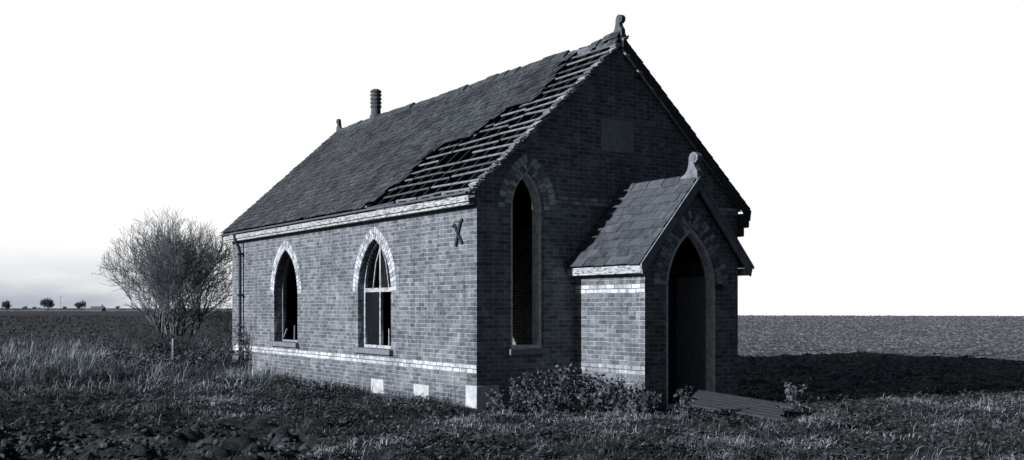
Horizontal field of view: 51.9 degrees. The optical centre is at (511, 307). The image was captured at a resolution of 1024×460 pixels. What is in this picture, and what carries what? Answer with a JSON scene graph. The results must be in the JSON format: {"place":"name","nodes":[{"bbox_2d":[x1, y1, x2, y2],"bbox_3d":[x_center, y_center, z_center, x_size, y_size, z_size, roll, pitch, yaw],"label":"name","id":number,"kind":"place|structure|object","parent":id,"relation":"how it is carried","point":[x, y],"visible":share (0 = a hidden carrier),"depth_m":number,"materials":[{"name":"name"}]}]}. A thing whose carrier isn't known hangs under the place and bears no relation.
{"place":"outdoors","nodes":[
{"label":"outdoors","id":0,"kind":"place"},
{"bbox_2d":[370,89,381,121],"bbox_3d":[-3.555,-5.205,27.476,0.320,1.010,0.320,0,0,-34],"label":"roof ventilator pot","id":1,"kind":"object","parent":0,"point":[375,102],"visible":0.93,"depth_m":27.36,"materials":[{"name":"ceramic"}]},
{"bbox_2d":[0,308,1023,459],"bbox_3d":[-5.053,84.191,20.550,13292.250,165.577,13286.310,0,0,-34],"label":"ground","id":2,"kind":"structure","parent":0,"point":[229,441],"depth_m":15.99,"materials":[{"name":"soil"}]},
{"bbox_2d":[1,300,10,310],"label":"distant tree","id":3,"kind":"object","parent":2,"relation":"on","point":[6,305],"visible":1,"depth_m":518.68,"materials":[{"name":"grey plant"}]},
{"bbox_2d":[39,297,54,309],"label":"distant tree","id":4,"kind":"object","parent":2,"relation":"on","point":[49,301],"visible":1,"depth_m":519.07,"materials":[{"name":"grey plant"}]},
{"bbox_2d":[74,300,85,310],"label":"distant tree","id":5,"kind":"object","parent":2,"relation":"on","point":[79,305],"visible":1,"depth_m":520.12,"materials":[{"name":"grey plant"}]},
{"bbox_2d":[90,305,105,310],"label":"distant farmhouse","id":6,"kind":"object","parent":2,"relation":"on","point":[98,308],"visible":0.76,"depth_m":538.59,"materials":[{"name":"stone"}]},
{"bbox_2d":[0,308,231,310],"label":"distant hedgerow","id":7,"kind":"object","parent":2,"relation":"on","point":[39,309],"visible":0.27,"depth_m":560.07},
{"bbox_2d":[91,352,156,368],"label":"bramble bush","id":8,"kind":"object","parent":2,"relation":"on","point":[129,361],"visible":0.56,"depth_m":26.97,"materials":[{"name":"grey plant"}]},
{"bbox_2d":[104,323,159,360],"bbox_3d":[-10.684,1.062,29.506,1.617,1.400,1.567,0,0,-34],"label":"bramble thicket","id":9,"kind":"object","parent":2,"relation":"on","point":[148,332],"visible":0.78,"depth_m":29.30,"materials":[{"name":"grey plant"}]},
{"bbox_2d":[126,327,181,361],"bbox_3d":[-9.822,1.114,28.991,1.626,1.294,1.279,0,0,24],"label":"bramble thicket","id":10,"kind":"object","parent":2,"relation":"on","point":[147,343],"visible":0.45,"depth_m":28.95,"materials":[{"name":"grey plant"}]},
{"bbox_2d":[112,339,208,367],"bbox_3d":[-9.160,1.333,27.884,2.216,1.004,2.419,0,0,26],"label":"bramble bush","id":11,"kind":"object","parent":2,"relation":"on","point":[162,350],"visible":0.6,"depth_m":27.73,"materials":[{"name":"grey plant"}]},
{"bbox_2d":[92,205,231,352],"bbox_3d":[-9.761,-0.550,30.014,4.058,4.680,4.155,0,0,-34],"label":"bare hawthorn tree","id":12,"kind":"object","parent":2,"relation":"on","point":[172,267],"visible":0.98,"depth_m":29.53,"materials":[{"name":"grey plant"}]},
{"bbox_2d":[172,339,177,364],"bbox_3d":[-8.809,1.300,27.503,0.140,1.000,0.120,0,0,-34],"label":"fence post","id":13,"kind":"object","parent":2,"relation":"on","point":[174,343],"visible":0.49,"depth_m":27.45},
{"bbox_2d":[154,336,202,362],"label":"bramble thicket","id":14,"kind":"object","parent":2,"relation":"on","point":[192,342],"visible":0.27,"depth_m":28.32,"materials":[{"name":"grey plant"}]},
{"bbox_2d":[162,346,226,370],"bbox_3d":[-8.068,1.379,26.899,1.601,0.844,1.233,0,0,-3],"label":"bramble bush","id":15,"kind":"object","parent":2,"relation":"on","point":[173,359],"visible":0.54,"depth_m":26.86,"materials":[{"name":"grey plant"}]},
{"bbox_2d":[170,329,222,364],"bbox_3d":[-8.443,1.150,27.954,1.450,1.222,1.253,0,0,17],"label":"bramble thicket","id":16,"kind":"object","parent":2,"relation":"on","point":[186,347],"visible":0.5,"depth_m":27.90,"materials":[{"name":"grey plant"}]},
{"bbox_2d":[191,318,227,363],"bbox_3d":[-8.329,1.014,28.978,1.054,1.493,1.050,0,0,-34],"label":"bramble thicket","id":17,"kind":"object","parent":2,"relation":"on","point":[213,336],"visible":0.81,"depth_m":28.88,"materials":[{"name":"grey plant"}]},
{"bbox_2d":[194,347,245,372],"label":"bramble bush","id":18,"kind":"object","parent":2,"relation":"on","point":[215,355],"visible":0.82,"depth_m":26.44,"materials":[{"name":"grey plant"}]},
{"bbox_2d":[208,304,231,361],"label":"bramble thicket","id":19,"kind":"object","parent":2,"relation":"on","point":[225,326],"visible":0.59,"depth_m":29.57,"materials":[{"name":"grey plant"}]},
{"bbox_2d":[231,317,251,371],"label":"ivy plant","id":20,"kind":"object","parent":2,"relation":"on","point":[240,350],"visible":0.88,"depth_m":26.57,"materials":[{"name":"grey plant"}]},
{"bbox_2d":[287,376,334,391],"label":"nettle plant","id":21,"kind":"object","parent":2,"relation":"on","point":[316,383],"visible":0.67,"depth_m":20.92,"materials":[{"name":"grey plant"}]},
{"bbox_2d":[232,199,399,368],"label":"gable wall","id":22,"kind":"structure","parent":2,"relation":"on","point":[233,291],"depth_m":27.61,"materials":[{"name":"brick"}]},
{"bbox_2d":[236,191,466,406],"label":"side wall","id":23,"kind":"structure","parent":2,"relation":"on","point":[429,309],"depth_m":21.34,"materials":[{"name":"brick"}]},
{"bbox_2d":[269,341,298,347],"bbox_3d":[-5.247,0.848,24.616,0.290,0.105,1.640,0,0,-34],"label":"window sill","id":24,"kind":"structure","parent":23,"relation":"attached to","point":[285,344],"depth_m":24.45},
{"bbox_2d":[270,240,301,293],"bbox_3d":[-5.284,-0.968,24.591,0.039,1.262,1.928,0,0,-34],"label":"window arch","id":25,"kind":"structure","parent":23,"relation":"attached to","point":[288,248],"depth_m":24.61,"materials":[{"name":"brick"}]},
{"bbox_2d":[282,255,297,341],"bbox_3d":[-5.102,-0.301,24.713,0.060,2.191,1.448,0,0,-34],"label":"window frame empty","id":26,"kind":"object","parent":23,"relation":"attached to","point":[283,294],"depth_m":25.27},
{"bbox_2d":[283,325,295,339],"bbox_3d":[-5.285,0.570,24.979,0.030,0.342,0.716,0,0,-34],"label":"glazing bars broken","id":27,"kind":"object","parent":26,"relation":"in","point":[294,332],"visible":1,"depth_m":24.70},
{"bbox_2d":[225,202,473,242],"bbox_3d":[-4.089,-1.740,22.546,0.100,0.040,12.330,0,0,-34],"label":"eaves moulding","id":28,"kind":"object","parent":23,"relation":"attached to","point":[379,217],"visible":1,"depth_m":20.67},
{"bbox_2d":[233,344,466,372],"bbox_3d":[-4.015,1.025,22.710,0.055,0.150,11.780,0,0,-34],"label":"white brick band","id":29,"kind":"object","parent":23,"relation":"attached to","point":[441,366],"visible":1,"depth_m":20.99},
{"bbox_2d":[226,200,475,240],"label":"eaves soffit","id":30,"kind":"structure","parent":23,"relation":"attached to","point":[474,201],"depth_m":20.27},
{"bbox_2d":[233,234,241,366],"bbox_3d":[-7.023,-0.103,26.882,0.234,3.606,0.080,0,0,-34],"label":"downpipe","id":31,"kind":"object","parent":30,"relation":"attached to","point":[239,281],"visible":0.89,"depth_m":26.89,"materials":[{"name":"metal"}]},
{"bbox_2d":[223,195,469,240],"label":"eaves fascia","id":32,"kind":"structure","parent":30,"relation":"attached to","point":[452,200],"depth_m":20.70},
{"bbox_2d":[220,191,469,235],"bbox_3d":[-4.178,-1.905,22.481,0.090,0.035,12.420,0,0,-34],"label":"eaves edge board","id":33,"kind":"object","parent":32,"relation":"attached to","point":[383,207],"visible":1,"depth_m":20.66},
{"bbox_2d":[362,37,622,208],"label":"roof battens","id":34,"kind":"object","parent":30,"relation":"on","point":[458,144],"visible":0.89,"depth_m":19.09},
{"bbox_2d":[221,51,576,232],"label":"roof slates","id":35,"kind":"object","parent":34,"relation":"on","point":[359,166],"visible":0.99,"depth_m":23.20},
{"bbox_2d":[464,35,628,192],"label":"stepped verge","id":36,"kind":"structure","parent":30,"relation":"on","point":[553,107],"depth_m":18.20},
{"bbox_2d":[352,347,392,354],"bbox_3d":[-2.672,0.848,20.756,0.290,0.105,1.640,0,0,-34],"label":"window sill","id":37,"kind":"structure","parent":23,"relation":"attached to","point":[379,351],"depth_m":20.65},
{"bbox_2d":[353,227,396,291],"bbox_3d":[-2.709,-0.968,20.732,0.039,1.262,1.928,0,0,-34],"label":"window arch","id":38,"kind":"structure","parent":23,"relation":"attached to","point":[370,238],"depth_m":20.77,"materials":[{"name":"brick"}]},
{"bbox_2d":[364,241,390,348],"bbox_3d":[-2.585,-0.301,20.814,0.060,2.191,1.448,0,0,-34],"label":"window frame","id":39,"kind":"object","parent":23,"relation":"attached to","point":[380,290],"visible":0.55,"depth_m":20.91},
{"bbox_2d":[367,292,378,344],"bbox_3d":[-2.774,0.207,21.103,0.006,1.055,0.641,0,0,-34],"label":"window frame pane","id":40,"kind":"object","parent":39,"relation":"attached to","point":[372,318],"visible":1,"depth_m":21.10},
{"bbox_2d":[373,247,389,345],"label":"glazing bars","id":41,"kind":"object","parent":39,"relation":"attached to","point":[388,284],"visible":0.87,"depth_m":20.70,"materials":[{"name":"paint"}]},
{"bbox_2d":[382,252,390,287],"bbox_3d":[-2.392,-0.867,20.529,0.006,0.934,0.641,0,0,-34],"label":"window frame pane","id":42,"kind":"object","parent":39,"relation":"attached to","point":[384,279],"visible":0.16,"depth_m":20.70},
{"bbox_2d":[234,48,606,231],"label":"rafters","id":43,"kind":"object","parent":23,"relation":"on","point":[454,157],"visible":0.16,"depth_m":19.53,"materials":[{"name":"paint"}]},
{"bbox_2d":[236,211,369,234],"bbox_3d":[-3.696,-3.348,24.942,3.189,2.899,7.980,0,0,-34],"label":"sarking","id":44,"kind":"object","parent":43,"relation":"on","point":[305,222],"visible":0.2,"depth_m":23.36,"materials":[{"name":"paint"}]},
{"bbox_2d":[410,50,599,228],"bbox_3d":[-0.170,-3.348,25.148,3.189,2.899,11.550,0,0,-34],"label":"sarking","id":45,"kind":"object","parent":43,"relation":"on","point":[522,209],"visible":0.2,"depth_m":25.98,"materials":[{"name":"paint"}]},
{"bbox_2d":[569,36,750,211],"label":"roof slates","id":46,"kind":"object","parent":43,"relation":"on","point":[739,210],"visible":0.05,"depth_m":20.05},
{"bbox_2d":[452,218,462,246],"bbox_3d":[-0.932,-1.287,18.012,0.030,0.473,0.342,0,0,-34],"label":"iron tie plate","id":47,"kind":"object","parent":23,"relation":"attached to","point":[457,231],"visible":1,"depth_m":17.97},
{"bbox_2d":[467,364,476,373],"bbox_3d":[-0.678,1.025,17.662,0.006,0.150,0.318,0,0,-34],"label":"brick band","id":48,"kind":"object","parent":23,"relation":"attached to","point":[471,369],"visible":1,"depth_m":17.63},
{"bbox_2d":[371,378,383,393],"bbox_3d":[-2.622,1.530,20.598,0.042,0.280,0.540,0,0,-34],"label":"base stone","id":49,"kind":"object","parent":2,"relation":"on","point":[378,383],"visible":0.72,"depth_m":20.57,"materials":[{"name":"stone"}]},
{"bbox_2d":[378,393,433,408],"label":"nettle plant","id":50,"kind":"object","parent":2,"relation":"on","point":[396,399],"visible":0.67,"depth_m":17.86,"materials":[{"name":"grey plant"}]},
{"bbox_2d":[414,384,428,398],"bbox_3d":[-1.637,1.530,19.121,0.042,0.280,0.570,0,0,-34],"label":"base stone","id":51,"kind":"object","parent":2,"relation":"on","point":[419,388],"visible":0.55,"depth_m":19.09,"materials":[{"name":"stone"}]},
{"bbox_2d":[466,385,498,408],"bbox_3d":[-0.501,1.490,17.784,0.455,0.380,0.355,0,0,-34],"label":"corner stone","id":52,"kind":"object","parent":2,"relation":"on","point":[476,396],"visible":0.68,"depth_m":17.61,"materials":[{"name":"stone"}]},
{"bbox_2d":[484,389,523,413],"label":"nettle plant","id":53,"kind":"object","parent":2,"relation":"on","point":[499,405],"visible":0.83,"depth_m":16.97,"materials":[{"name":"grey plant"}]},
{"bbox_2d":[0,324,1023,459],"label":"grass","id":54,"kind":"structure","parent":2,"relation":"on","point":[101,370],"depth_m":17.35,"materials":[{"name":"plant"}]},
{"bbox_2d":[0,370,1023,459],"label":"broadleaf weeds","id":55,"kind":"object","parent":2,"relation":"on","point":[442,456],"visible":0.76,"depth_m":14.39,"materials":[{"name":"grey plant"}]},
{"bbox_2d":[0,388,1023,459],"bbox_3d":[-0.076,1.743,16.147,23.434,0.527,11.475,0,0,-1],"label":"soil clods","id":56,"kind":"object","parent":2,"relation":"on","point":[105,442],"visible":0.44,"depth_m":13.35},
{"bbox_2d":[0,315,1023,391],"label":"ploughed field clods","id":57,"kind":"object","parent":2,"relation":"on","point":[874,320],"depth_m":57.98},
{"bbox_2d":[505,369,538,410],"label":"nettle plant","id":58,"kind":"object","parent":2,"relation":"on","point":[526,385],"visible":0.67,"depth_m":17.31,"materials":[{"name":"grey plant"}]},
{"bbox_2d":[513,227,531,344],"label":"side wall","id":59,"kind":"structure","parent":2,"relation":"on","point":[522,286],"depth_m":26.67,"materials":[{"name":"brick"}]},
{"bbox_2d":[287,258,390,345],"bbox_3d":[-4.633,-0.139,29.092,5.440,3.557,0.025,0,0,-34],"label":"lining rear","id":60,"kind":"object","parent":59,"relation":"attached to","point":[292,307],"depth_m":28.29,"materials":[{"name":"paint"}]},
{"bbox_2d":[522,388,556,414],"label":"nettle plant","id":61,"kind":"object","parent":2,"relation":"on","point":[539,405],"visible":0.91,"depth_m":16.85,"materials":[{"name":"grey plant"}]},
{"bbox_2d":[537,362,591,410],"bbox_3d":[0.838,1.346,17.374,0.785,0.900,0.965,0,0,-34],"label":"nettle plant","id":62,"kind":"object","parent":2,"relation":"on","point":[556,387],"visible":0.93,"depth_m":17.26,"materials":[{"name":"grey plant"}]},
{"bbox_2d":[568,373,614,411],"bbox_3d":[1.325,1.421,17.301,0.867,0.729,0.889,0,0,-34],"label":"nettle plant","id":63,"kind":"object","parent":2,"relation":"on","point":[585,390],"visible":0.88,"depth_m":17.20,"materials":[{"name":"grey plant"}]},
{"bbox_2d":[467,47,737,408],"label":"gable wall","id":64,"kind":"structure","parent":2,"relation":"on","point":[561,145],"depth_m":18.52,"materials":[{"name":"brick"}]},
{"bbox_2d":[334,50,569,133],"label":"ridge tiles","id":65,"kind":"object","parent":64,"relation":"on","point":[553,57],"visible":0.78,"depth_m":23.38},
{"bbox_2d":[336,119,341,130],"bbox_3d":[-4.793,-5.110,29.332,0.102,0.351,0.351,0,0,-34],"label":"ridge finial rear","id":66,"kind":"object","parent":65,"relation":"on","point":[338,122],"visible":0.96,"depth_m":29.34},
{"bbox_2d":[600,31,619,42],"bbox_3d":[1.870,-4.993,19.343,0.240,0.175,0.488,0,0,-34],"label":"ridge tiles front","id":67,"kind":"object","parent":65,"relation":"attached to","point":[611,35],"visible":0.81,"depth_m":19.29,"materials":[{"name":"stone"}]},
{"bbox_2d":[511,171,541,348],"bbox_3d":[0.181,-0.836,18.236,0.668,3.060,0.220,0,0,-34],"label":"lancet frame","id":68,"kind":"object","parent":64,"relation":"attached to","point":[529,182],"visible":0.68,"depth_m":18.33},
{"bbox_2d":[498,154,555,210],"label":"lancet arch","id":69,"kind":"structure","parent":64,"relation":"attached to","point":[521,174],"depth_m":18.08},
{"bbox_2d":[508,348,549,354],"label":"lancet sill","id":70,"kind":"structure","parent":64,"relation":"attached to","point":[527,351],"depth_m":18.03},
{"bbox_2d":[533,382,561,402],"bbox_3d":[0.613,1.475,18.344,0.600,0.350,0.040,0,0,-34],"label":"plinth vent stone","id":71,"kind":"object","parent":64,"relation":"attached to","point":[539,386],"visible":0.14,"depth_m":18.28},
{"bbox_2d":[601,117,633,153],"bbox_3d":[1.921,-3.140,19.204,0.770,0.600,0.040,0,0,-34],"label":"date plaque","id":72,"kind":"object","parent":64,"relation":"attached to","point":[617,135],"visible":1,"depth_m":19.18,"materials":[{"name":"stone"}]},
{"bbox_2d":[555,195,737,215],"bbox_3d":[2.622,-1.900,19.676,4.480,0.150,0.034,0,0,-34],"label":"band","id":73,"kind":"object","parent":64,"relation":"attached to","point":[580,201],"visible":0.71,"depth_m":18.84,"materials":[{"name":"black brick"}]},
{"bbox_2d":[737,227,743,236],"bbox_3d":[4.489,-1.510,21.013,0.150,0.180,0.280,0,0,-34],"label":"corbel kneeler","id":74,"kind":"object","parent":64,"relation":"attached to","point":[740,232],"visible":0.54,"depth_m":20.89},
{"bbox_2d":[737,216,748,227],"bbox_3d":[4.534,-1.710,21.044,0.260,0.220,0.340,0,0,-34],"label":"corbel kneeler","id":75,"kind":"object","parent":64,"relation":"attached to","point":[742,221],"visible":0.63,"depth_m":20.89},
{"bbox_3d":[1.263,-1.800,26.110,0.030,0.180,12.380,0,0,-34],"label":"eaves fascia","id":76,"kind":"object","parent":75,"relation":"attached to","visible":0},
{"bbox_2d":[622,37,750,220],"bbox_3d":[3.384,-3.330,20.048,3.300,3.200,0.040,0,0,-34],"label":"bargeboard","id":77,"kind":"object","parent":76,"relation":"attached to","point":[703,151],"visible":1,"depth_m":20.02,"materials":[{"name":"paint"}]},
{"bbox_2d":[622,48,739,208],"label":"bargeboard trim","id":78,"kind":"structure","parent":77,"relation":"attached to","point":[649,86],"depth_m":19.72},
{"bbox_2d":[738,268,748,275],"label":"porch fascia","id":79,"kind":"structure","parent":64,"relation":"attached to","point":[742,271],"depth_m":18.39,"materials":[{"name":"white paint"}]},
{"bbox_2d":[575,265,635,410],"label":"porch side wall","id":80,"kind":"structure","parent":2,"relation":"on","point":[605,328],"depth_m":17.93,"materials":[{"name":"brick"}]},
{"bbox_2d":[567,265,640,275],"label":"porch fascia","id":81,"kind":"structure","parent":80,"relation":"attached to","point":[628,269],"depth_m":17.69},
{"bbox_2d":[575,283,646,293],"bbox_3d":[1.660,-0.325,17.888,0.045,0.150,1.860,0,0,-34],"label":"brick band","id":82,"kind":"object","parent":80,"relation":"attached to","point":[610,288],"visible":1,"depth_m":17.83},
{"bbox_2d":[575,362,646,375],"bbox_3d":[1.660,1.025,17.888,0.045,0.150,1.860,0,0,-34],"label":"porch lower band","id":83,"kind":"object","parent":80,"relation":"attached to","point":[617,369],"visible":1,"depth_m":17.79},
{"bbox_2d":[601,376,640,413],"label":"nettle plant","id":84,"kind":"object","parent":2,"relation":"on","point":[619,403],"visible":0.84,"depth_m":16.91,"materials":[{"name":"grey plant"}]},
{"bbox_2d":[618,388,662,415],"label":"nettle plant","id":85,"kind":"object","parent":2,"relation":"on","point":[641,401],"visible":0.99,"depth_m":16.58,"materials":[{"name":"grey plant"}]},
{"bbox_2d":[669,384,694,419],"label":"nettle plant","id":86,"kind":"object","parent":2,"relation":"on","point":[682,401],"visible":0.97,"depth_m":15.86,"materials":[{"name":"grey plant"}]},
{"bbox_2d":[666,399,697,410],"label":"porch floor","id":87,"kind":"structure","parent":2,"relation":"on","point":[671,401],"depth_m":18.60,"materials":[{"name":"stone"}]},
{"bbox_2d":[683,277,688,398],"bbox_3d":[3.112,0.545,18.772,0.040,2.190,0.158,0,0,-34],"label":"open door board","id":88,"kind":"object","parent":87,"relation":"on","point":[685,330],"visible":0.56,"depth_m":18.76,"materials":[{"name":"paint"}]},
{"bbox_2d":[689,277,694,399],"bbox_3d":[3.197,0.545,18.624,0.040,2.190,0.158,0,0,-34],"label":"open door board","id":89,"kind":"object","parent":87,"relation":"on","point":[691,331],"visible":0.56,"depth_m":18.61,"materials":[{"name":"paint"}]},
{"bbox_2d":[695,277,700,399],"bbox_3d":[3.281,0.545,18.476,0.040,2.190,0.158,0,0,-34],"label":"open door board","id":90,"kind":"object","parent":87,"relation":"on","point":[697,333],"visible":0.56,"depth_m":18.48,"materials":[{"name":"paint"}]},
{"bbox_2d":[701,276,705,390],"bbox_3d":[3.365,0.545,18.327,0.040,2.190,0.158,0,0,-34],"label":"open door board","id":91,"kind":"object","parent":87,"relation":"on","point":[703,334],"visible":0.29,"depth_m":18.33,"materials":[{"name":"paint"}]},
{"bbox_2d":[668,261,704,399],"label":"porch side wall","id":92,"kind":"structure","parent":2,"relation":"on","point":[686,269],"depth_m":19.29,"materials":[{"name":"brick"}]},
{"bbox_2d":[636,193,737,412],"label":"porch front wall","id":93,"kind":"structure","parent":2,"relation":"on","point":[651,328],"depth_m":17.35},
{"bbox_2d":[569,264,626,267],"bbox_3d":[2.022,-1.410,18.124,1.220,1.420,1.890,0,0,-34],"label":"porch sarking","id":94,"kind":"object","parent":93,"relation":"on","point":[599,266],"visible":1,"depth_m":17.83,"materials":[{"name":"paint"}]},
{"bbox_2d":[565,179,696,266],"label":"porch slates","id":95,"kind":"object","parent":93,"relation":"on","point":[628,228],"visible":1,"depth_m":17.95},
{"bbox_2d":[640,181,698,273],"bbox_3d":[2.587,-1.365,17.233,1.270,1.630,0.040,0,0,-34],"label":"porch bargeboard","id":96,"kind":"object","parent":93,"relation":"attached to","point":[655,250],"visible":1,"depth_m":17.20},
{"bbox_2d":[641,177,699,265],"bbox_3d":[2.602,-1.435,17.202,1.280,1.530,0.023,0,0,-34],"label":"porch moulding","id":97,"kind":"object","parent":96,"relation":"attached to","point":[671,220],"visible":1,"depth_m":17.18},
{"bbox_2d":[666,228,715,408],"bbox_3d":[2.963,0.159,17.778,1.148,3.030,0.170,0,0,-34],"label":"door frame","id":98,"kind":"object","parent":93,"relation":"attached to","point":[696,240],"visible":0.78,"depth_m":18.00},
{"bbox_2d":[654,210,727,289],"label":"porch arch","id":99,"kind":"structure","parent":93,"relation":"attached to","point":[676,242],"depth_m":17.64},
{"bbox_2d":[691,399,780,415],"bbox_3d":[3.504,1.572,16.496,1.383,0.032,0.136,8,13,16],"label":"plank","id":100,"kind":"object","parent":2,"relation":"on","point":[736,407],"visible":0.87,"depth_m":16.48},
{"bbox_2d":[688,401,784,420],"bbox_3d":[3.474,1.605,16.351,1.500,0.035,0.136,8,13,16],"label":"plank","id":101,"kind":"object","parent":2,"relation":"on","point":[735,411],"visible":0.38,"depth_m":16.32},
{"bbox_2d":[784,377,819,411],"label":"nettle plant","id":102,"kind":"object","parent":2,"relation":"on","point":[789,392],"visible":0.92,"depth_m":17.39,"materials":[{"name":"grey plant"}]},
{"bbox_2d":[0,0,1023,315],"label":"sky","id":103,"kind":"structure","parent":0,"point":[874,149],"materials":[{"name":"white"}]},
{"bbox_2d":[567,36,622,60],"bbox_3d":[-1.407,-4.870,24.257,0.040,0.200,12.300,0,0,-34],"label":"ridge board","id":104,"kind":"object","parent":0,"point":[581,51],"visible":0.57,"depth_m":20.04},
{"bbox_2d":[587,35,627,49],"bbox_3d":[1.765,-4.892,19.502,0.280,0.277,0.868,0,0,-34],"label":"ridge tiles front","id":105,"kind":"object","parent":104,"relation":"on","point":[604,43],"visible":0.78,"depth_m":19.47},
{"bbox_2d":[608,15,625,39],"bbox_3d":[1.919,-5.148,19.270,0.116,0.398,0.398,0,0,-34],"label":"ridge finial","id":106,"kind":"object","parent":105,"relation":"on","point":[619,21],"visible":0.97,"depth_m":19.14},
{"bbox_2d":[618,176,695,193],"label":"porch ridge tiles","id":107,"kind":"object","parent":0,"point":[675,181],"visible":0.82,"depth_m":18.35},
{"bbox_2d":[680,152,701,178],"bbox_3d":[3.006,-2.384,17.748,0.136,0.468,0.468,0,0,-34],"label":"porch finial","id":108,"kind":"object","parent":107,"relation":"on","point":[694,169],"visible":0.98,"depth_m":17.61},
{"bbox_2d":[672,191,743,267],"bbox_3d":[3.037,-1.410,18.801,1.220,1.420,1.890,0,0,-34],"label":"porch sarking","id":109,"kind":"object","parent":107,"relation":"attached to","point":[686,251],"visible":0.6,"depth_m":19.07,"materials":[{"name":"paint"}]},
{"bbox_2d":[699,181,752,275],"bbox_3d":[3.644,-1.365,17.936,1.270,1.630,0.040,0,0,-34],"label":"porch bargeboard","id":110,"kind":"object","parent":107,"relation":"attached to","point":[725,230],"visible":1,"depth_m":17.91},
{"bbox_2d":[700,176,753,268],"bbox_3d":[3.667,-1.435,17.911,1.280,1.530,0.023,0,0,-34],"label":"porch moulding","id":111,"kind":"object","parent":110,"relation":"attached to","point":[726,222],"visible":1,"depth_m":17.89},
{"bbox_3d":[4.026,1.636,16.586,0.140,0.028,0.870,8,13,16],"label":"ledge","id":112,"kind":"object","parent":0,"visible":0},
{"bbox_2d":[697,397,783,415],"bbox_3d":[3.608,1.554,16.619,1.353,0.033,0.136,8,13,16],"label":"plank","id":113,"kind":"object","parent":112,"relation":"on","point":[744,406],"visible":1,"depth_m":16.60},
{"bbox_2d":[697,390,791,408],"bbox_3d":[3.763,1.475,17.035,1.511,0.040,0.136,8,13,16],"label":"plank","id":114,"kind":"object","parent":112,"relation":"on","point":[783,405],"visible":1,"depth_m":16.99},
{"label":"ledge","id":115,"kind":"object","parent":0,"visible":0},
{"bbox_2d":[695,392,775,406],"bbox_3d":[3.587,1.485,16.932,1.286,0.041,0.136,8,13,16],"label":"plank","id":116,"kind":"object","parent":115,"relation":"on","point":[736,399],"visible":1,"depth_m":16.91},
{"bbox_2d":[693,394,782,410],"bbox_3d":[3.603,1.513,16.773,1.408,0.025,0.136,8,13,16],"label":"plank","id":117,"kind":"object","parent":115,"relation":"on","point":[736,402],"visible":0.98,"depth_m":16.76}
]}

